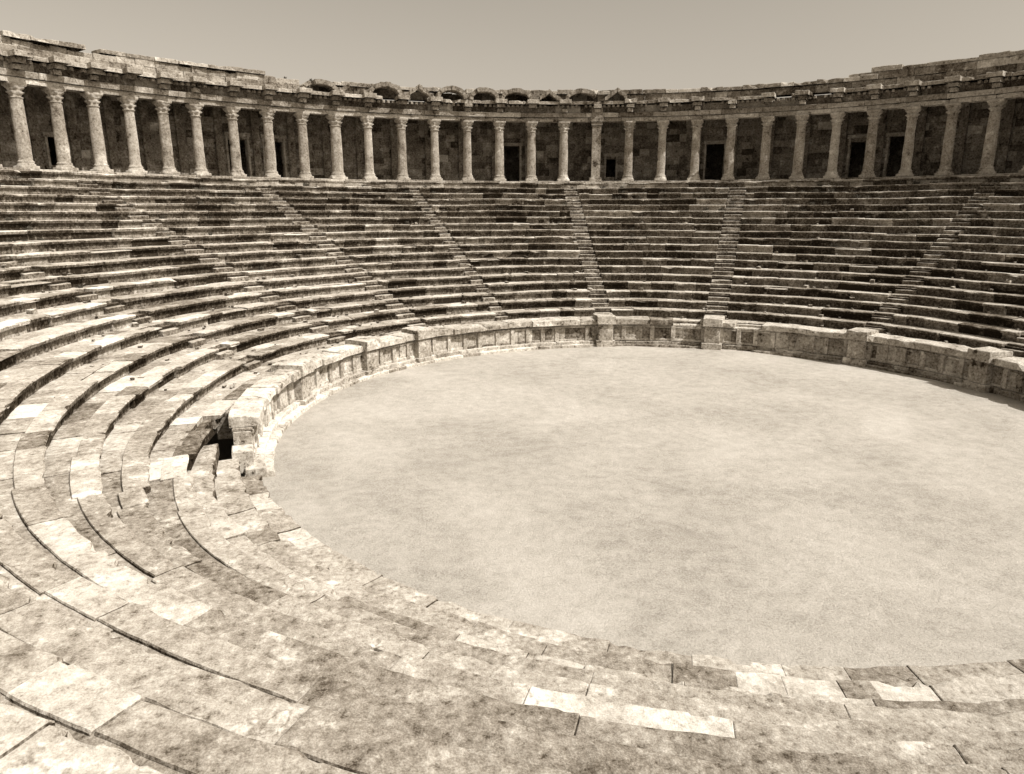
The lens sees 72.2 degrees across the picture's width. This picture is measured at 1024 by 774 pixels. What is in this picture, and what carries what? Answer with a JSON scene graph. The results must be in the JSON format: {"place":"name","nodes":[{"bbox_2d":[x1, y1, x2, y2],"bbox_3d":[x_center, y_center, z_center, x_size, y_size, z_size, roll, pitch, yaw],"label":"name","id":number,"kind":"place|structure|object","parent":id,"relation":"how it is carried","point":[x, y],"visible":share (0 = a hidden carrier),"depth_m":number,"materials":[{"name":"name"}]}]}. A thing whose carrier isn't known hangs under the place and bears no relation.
{"place":"outdoors","nodes":[
{"label":"outdoors","id":0,"kind":"place"},
{"bbox_2d":[206,433,233,460],"bbox_3d":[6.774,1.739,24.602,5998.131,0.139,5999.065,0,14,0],"label":"ground","id":1,"kind":"structure","parent":0,"point":[225,448],"depth_m":23.73,"materials":[{"name":"black"}]},
{"bbox_2d":[47,136,904,180],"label":"wall","id":2,"kind":"structure","parent":1,"relation":"on","point":[714,161],"depth_m":53.14,"materials":[{"name":"grey stone"}]},
{"bbox_2d":[33,62,1023,105],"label":"roof slabs","id":3,"kind":"structure","parent":2,"relation":"on","point":[614,104],"depth_m":49.64,"materials":[{"name":"beige stone"}]},
{"bbox_2d":[0,169,1023,773],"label":"theatre seating","id":4,"kind":"object","parent":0,"point":[176,597],"visible":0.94,"depth_m":13.51,"materials":[{"name":"stone"}]},
{"bbox_2d":[0,256,270,372],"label":"stone stairway","id":5,"kind":"object","parent":4,"relation":"on","point":[254,365],"visible":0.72,"depth_m":26.38,"materials":[{"name":"stone"}]},
{"bbox_2d":[77,180,345,344],"bbox_3d":[-15.370,-6.334,34.700,19.455,7.831,1.055,8,16,28],"label":"stone stairway","id":6,"kind":"object","parent":4,"relation":"on","point":[283,309],"visible":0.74,"depth_m":34.06,"materials":[{"name":"stone"}]},
{"bbox_2d":[255,185,425,326],"bbox_3d":[-10.364,-7.684,40.155,1.049,7.803,18.609,-13,19,-41],"label":"stone stairway","id":7,"kind":"object","parent":4,"relation":"on","point":[406,317],"visible":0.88,"depth_m":39.20,"materials":[{"name":"stone"}]},
{"bbox_2d":[409,187,507,320],"bbox_3d":[-3.757,-8.648,43.914,0.735,7.839,17.619,-6,15,-23],"label":"stone stairway","id":8,"kind":"object","parent":4,"relation":"on","point":[489,300],"visible":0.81,"depth_m":42.72,"materials":[{"name":"stone"}]},
{"bbox_2d":[0,41,1020,287],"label":"weed tufts","id":9,"kind":"object","parent":4,"relation":"on","point":[432,191],"visible":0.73,"depth_m":44.33,"materials":[{"name":"plant"}]},
{"bbox_2d":[0,167,1023,188],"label":"stylobate","id":10,"kind":"object","parent":4,"relation":"on","point":[611,184],"visible":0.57,"depth_m":47.55,"materials":[{"name":"stone"}]},
{"bbox_2d":[0,81,39,168],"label":"column","id":11,"kind":"structure","parent":10,"relation":"on","point":[14,92],"depth_m":36.43,"materials":[{"name":"stone"}]},
{"bbox_2d":[0,30,1023,122],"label":"entablature","id":12,"kind":"structure","parent":11,"relation":"on","point":[56,60],"depth_m":45.84,"materials":[{"name":"stone"}]},
{"bbox_2d":[41,86,78,170],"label":"column","id":13,"kind":"structure","parent":10,"relation":"on","point":[55,98],"depth_m":38.02,"materials":[{"name":"stone"}]},
{"bbox_2d":[79,91,113,171],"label":"column","id":14,"kind":"structure","parent":10,"relation":"on","point":[92,101],"depth_m":39.52,"materials":[{"name":"stone"}]},
{"bbox_2d":[116,96,147,173],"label":"column","id":15,"kind":"structure","parent":10,"relation":"on","point":[129,106],"depth_m":40.99,"materials":[{"name":"stone"}]},
{"bbox_2d":[152,100,180,174],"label":"column","id":16,"kind":"structure","parent":10,"relation":"on","point":[163,109],"depth_m":42.37,"materials":[{"name":"stone"}]},
{"bbox_2d":[184,103,211,175],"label":"column","id":17,"kind":"structure","parent":10,"relation":"on","point":[194,111],"depth_m":43.68,"materials":[{"name":"stone"}]},
{"bbox_2d":[222,106,246,176],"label":"column","id":18,"kind":"structure","parent":10,"relation":"on","point":[232,119],"depth_m":45.14,"materials":[{"name":"stone"}]},
{"bbox_2d":[259,109,280,177],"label":"column","id":19,"kind":"structure","parent":10,"relation":"on","point":[270,152],"depth_m":46.45,"materials":[{"name":"stone"}]},
{"bbox_2d":[293,112,313,177],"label":"column","id":20,"kind":"structure","parent":10,"relation":"on","point":[302,120],"depth_m":47.66,"materials":[{"name":"stone"}]},
{"bbox_2d":[325,114,347,178],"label":"column","id":21,"kind":"structure","parent":10,"relation":"on","point":[335,122],"depth_m":48.72,"materials":[{"name":"stone"}]},
{"bbox_2d":[360,116,377,179],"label":"column","id":22,"kind":"structure","parent":10,"relation":"on","point":[367,124],"depth_m":49.74,"materials":[{"name":"stone"}]},
{"bbox_2d":[394,118,410,179],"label":"column","id":23,"kind":"structure","parent":10,"relation":"on","point":[400,125],"depth_m":50.60,"materials":[{"name":"stone"}]},
{"bbox_2d":[427,119,442,179],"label":"column","id":24,"kind":"structure","parent":10,"relation":"on","point":[434,126],"depth_m":51.33,"materials":[{"name":"stone"}]},
{"bbox_2d":[460,120,474,180],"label":"column","id":25,"kind":"structure","parent":10,"relation":"on","point":[467,156],"depth_m":51.91,"materials":[{"name":"stone"}]},
{"bbox_2d":[42,132,905,180],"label":"door frames","id":26,"kind":"structure","parent":10,"relation":"on","point":[226,134],"depth_m":49.61,"materials":[{"name":"stone"}]},
{"bbox_2d":[493,121,505,180],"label":"column","id":27,"kind":"structure","parent":10,"relation":"on","point":[499,128],"depth_m":52.29,"materials":[{"name":"stone"}]},
{"bbox_2d":[0,85,1023,180],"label":"back wall","id":28,"kind":"structure","parent":10,"relation":"on","point":[972,123],"depth_m":50.59,"materials":[{"name":"brown stone"}]},
{"bbox_2d":[525,121,537,180],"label":"column","id":29,"kind":"structure","parent":10,"relation":"on","point":[531,128],"depth_m":52.52,"materials":[{"name":"stone"}]},
{"bbox_2d":[557,122,569,180],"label":"column","id":30,"kind":"structure","parent":10,"relation":"on","point":[563,153],"depth_m":52.59,"materials":[{"name":"stone"}]},
{"bbox_2d":[589,106,603,180],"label":"column","id":31,"kind":"structure","parent":10,"relation":"on","point":[595,120],"depth_m":52.14,"materials":[{"name":"stone"}]},
{"bbox_2d":[621,121,635,180],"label":"column","id":32,"kind":"structure","parent":10,"relation":"on","point":[629,128],"depth_m":52.22,"materials":[{"name":"stone"}]},
{"bbox_2d":[654,120,669,180],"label":"column","id":33,"kind":"structure","parent":10,"relation":"on","point":[662,131],"depth_m":51.81,"materials":[{"name":"stone"}]},
{"bbox_2d":[687,119,703,180],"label":"column","id":34,"kind":"structure","parent":10,"relation":"on","point":[695,151],"depth_m":51.21,"materials":[{"name":"stone"}]},
{"bbox_2d":[721,118,738,179],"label":"column","id":35,"kind":"structure","parent":10,"relation":"on","point":[731,125],"depth_m":50.45,"materials":[{"name":"stone"}]},
{"bbox_2d":[755,116,774,179],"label":"column","id":36,"kind":"structure","parent":10,"relation":"on","point":[767,123],"depth_m":49.55,"materials":[{"name":"stone"}]},
{"bbox_2d":[789,114,809,178],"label":"column","id":37,"kind":"structure","parent":10,"relation":"on","point":[801,122],"depth_m":48.57,"materials":[{"name":"stone"}]},
{"bbox_2d":[823,112,845,177],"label":"column","id":38,"kind":"structure","parent":10,"relation":"on","point":[836,120],"depth_m":47.48,"materials":[{"name":"stone"}]},
{"bbox_2d":[858,109,882,177],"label":"column","id":39,"kind":"structure","parent":10,"relation":"on","point":[874,117],"depth_m":46.26,"materials":[{"name":"stone"}]},
{"bbox_2d":[895,106,922,176],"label":"column","id":40,"kind":"structure","parent":10,"relation":"on","point":[912,115],"depth_m":44.95,"materials":[{"name":"stone"}]},
{"bbox_2d":[934,102,963,175],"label":"column","id":41,"kind":"structure","parent":10,"relation":"on","point":[953,111],"depth_m":43.49,"materials":[{"name":"stone"}]},
{"bbox_2d":[975,98,1006,173],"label":"column","id":42,"kind":"structure","parent":10,"relation":"on","point":[990,142],"depth_m":41.94,"materials":[{"name":"stone"}]},
{"bbox_2d":[1,183,1023,390],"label":"scattered rubble","id":43,"kind":"object","parent":4,"relation":"on","point":[35,311],"visible":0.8,"depth_m":37.04,"materials":[{"name":"stone"}]},
{"bbox_2d":[564,189,610,312],"bbox_3d":[4.690,-9.014,45.397,0.991,7.798,16.770,-1,14,-3],"label":"stone stairway","id":44,"kind":"object","parent":4,"relation":"on","point":[599,288],"visible":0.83,"depth_m":44.18,"materials":[{"name":"stone"}]},
{"bbox_2d":[705,187,745,319],"bbox_3d":[13.454,-8.603,43.787,1.198,7.816,15.997,5,15,19],"label":"stone stairway","id":45,"kind":"object","parent":4,"relation":"on","point":[721,291],"visible":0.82,"depth_m":42.83,"materials":[{"name":"stone"}]},
{"bbox_2d":[863,183,999,333],"bbox_3d":[22.692,-7.026,37.492,15.617,7.818,1.044,-12,18,-39],"label":"stone stairway","id":46,"kind":"object","parent":4,"relation":"on","point":[882,322],"visible":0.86,"depth_m":37.07,"materials":[{"name":"stone"}]},
{"bbox_2d":[1001,337,1023,357],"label":"stone stairway","id":47,"kind":"object","parent":4,"relation":"on","point":[1019,342],"visible":0.4,"depth_m":28.83,"materials":[{"name":"stone"}]},
{"bbox_2d":[0,0,1023,101],"label":"sky","id":48,"kind":"structure","parent":0,"point":[599,45],"materials":[{"name":"beige"}]},
{"bbox_2d":[240,346,1023,667],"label":"sand arena floor","id":49,"kind":"structure","parent":0,"point":[738,508],"depth_m":17.80,"materials":[{"name":"beige sand"}]},
{"bbox_2d":[217,313,1023,477],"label":"podium wall","id":50,"kind":"structure","parent":49,"relation":"on","point":[259,417],"depth_m":32.14,"materials":[{"name":"stone"}]}
]}

